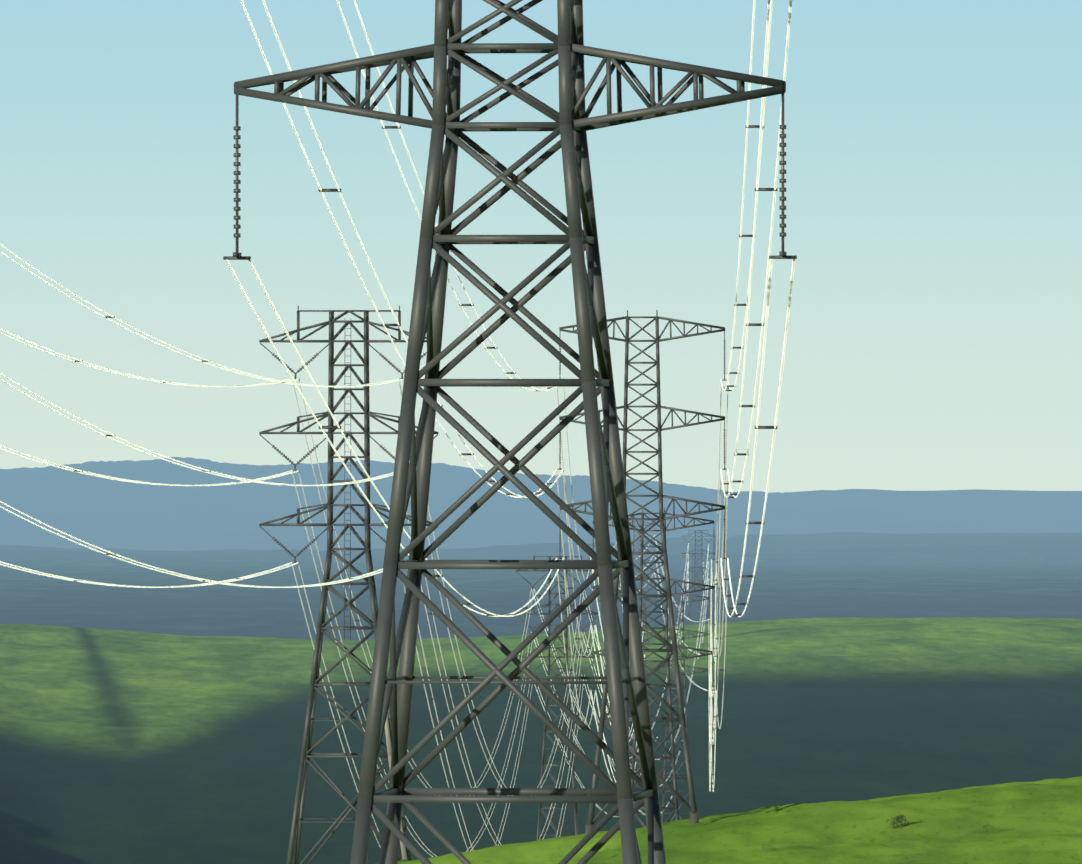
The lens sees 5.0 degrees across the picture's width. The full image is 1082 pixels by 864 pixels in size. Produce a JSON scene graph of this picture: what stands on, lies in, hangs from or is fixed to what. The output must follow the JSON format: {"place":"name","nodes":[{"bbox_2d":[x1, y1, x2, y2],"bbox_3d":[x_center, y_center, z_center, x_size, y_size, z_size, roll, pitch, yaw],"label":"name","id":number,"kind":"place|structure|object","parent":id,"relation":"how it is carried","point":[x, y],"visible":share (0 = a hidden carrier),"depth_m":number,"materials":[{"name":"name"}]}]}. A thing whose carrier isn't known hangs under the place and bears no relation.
{"place":"outdoors","nodes":[
{"label":"outdoors","id":0,"kind":"place"},
{"bbox_2d":[74,316,644,853],"bbox_3d":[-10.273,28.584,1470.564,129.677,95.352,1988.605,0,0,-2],"label":"line spacers","id":1,"kind":"object","parent":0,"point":[426,698],"visible":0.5,"depth_m":1067.74,"materials":[{"name":"grey metal"}]},
{"bbox_2d":[291,379,584,856],"bbox_3d":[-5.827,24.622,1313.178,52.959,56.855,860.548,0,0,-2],"label":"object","id":2,"kind":"object","parent":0,"point":[421,672],"visible":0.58,"depth_m":1008.89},
{"bbox_2d":[0,457,1081,863],"bbox_3d":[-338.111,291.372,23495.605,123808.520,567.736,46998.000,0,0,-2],"label":"terrain","id":3,"kind":"structure","parent":0,"point":[914,657],"depth_m":3717.05,"materials":[{"name":"green plant"}]},
{"bbox_2d":[259,306,437,863],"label":"tower","id":4,"kind":"structure","parent":3,"relation":"on","point":[307,755],"depth_m":881.37,"materials":[{"name":"metal"}]},
{"bbox_2d":[0,244,708,816],"bbox_3d":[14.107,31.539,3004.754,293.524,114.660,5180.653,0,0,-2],"label":"line conductors","id":5,"kind":"object","parent":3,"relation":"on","point":[244,480],"visible":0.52,"depth_m":731.16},
{"bbox_2d":[223,0,796,863],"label":"tower","id":6,"kind":"structure","parent":3,"relation":"on","point":[571,124],"depth_m":251.79,"materials":[{"name":"metal"}]},
{"bbox_2d":[226,0,794,791],"bbox_3d":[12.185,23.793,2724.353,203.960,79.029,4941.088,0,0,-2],"label":"line conductors","id":7,"kind":"object","parent":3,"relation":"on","point":[770,262],"visible":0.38,"depth_m":357.26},
{"bbox_2d":[516,554,599,840],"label":"tower","id":8,"kind":"structure","parent":3,"relation":"on","point":[545,733],"depth_m":1742.48,"materials":[{"name":"metal"}]},
{"bbox_2d":[587,543,613,630],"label":"tower","id":9,"kind":"structure","parent":3,"relation":"on","point":[597,598],"depth_m":5194.40,"materials":[{"name":"metal"}]},
{"bbox_2d":[557,310,726,833],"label":"tower","id":10,"kind":"structure","parent":3,"relation":"on","point":[680,720],"depth_m":842.12,"materials":[{"name":"metal"}]},
{"bbox_2d":[629,520,654,645],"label":"tower","id":11,"kind":"structure","parent":3,"relation":"on","point":[635,526],"depth_m":3994.74,"materials":[{"name":"metal"}]},
{"bbox_2d":[590,508,715,826],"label":"tower","id":12,"kind":"structure","parent":3,"relation":"on","point":[669,715],"depth_m":1148.49,"materials":[{"name":"metal"}]},
{"bbox_2d":[643,591,709,822],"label":"tower","id":13,"kind":"structure","parent":3,"relation":"on","point":[682,665],"depth_m":2093.43,"materials":[{"name":"metal"}]},
{"bbox_2d":[682,552,707,624],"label":"tower","id":14,"kind":"structure","parent":3,"relation":"on","point":[695,585],"depth_m":5596.91,"materials":[{"name":"metal"}]},
{"bbox_2d":[681,530,715,624],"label":"tower","id":15,"kind":"structure","parent":3,"relation":"on","point":[695,553],"depth_m":4295.74,"materials":[{"name":"metal"}]},
{"bbox_2d":[885,812,908,828],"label":"shrub","id":16,"kind":"object","parent":3,"relation":"on","point":[896,818],"visible":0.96,"depth_m":803.95,"materials":[{"name":"green plant"}]},
{"bbox_2d":[973,821,999,832],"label":"shrub","id":17,"kind":"object","parent":3,"relation":"on","point":[987,827],"visible":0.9,"depth_m":792.77,"materials":[{"name":"green plant"}]},
{"bbox_2d":[0,0,1081,492],"label":"sky","id":18,"kind":"structure","parent":0,"point":[933,149],"materials":[{"name":"blue"}]},
{"bbox_2d":[319,125,776,791],"bbox_3d":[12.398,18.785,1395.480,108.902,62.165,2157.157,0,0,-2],"label":"line spacers","id":19,"kind":"object","parent":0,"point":[551,483],"visible":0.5,"depth_m":503.69,"materials":[{"name":"grey metal"}]},
{"bbox_2d":[556,386,727,728],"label":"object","id":20,"kind":"object","parent":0,"point":[711,567],"visible":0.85,"depth_m":906.93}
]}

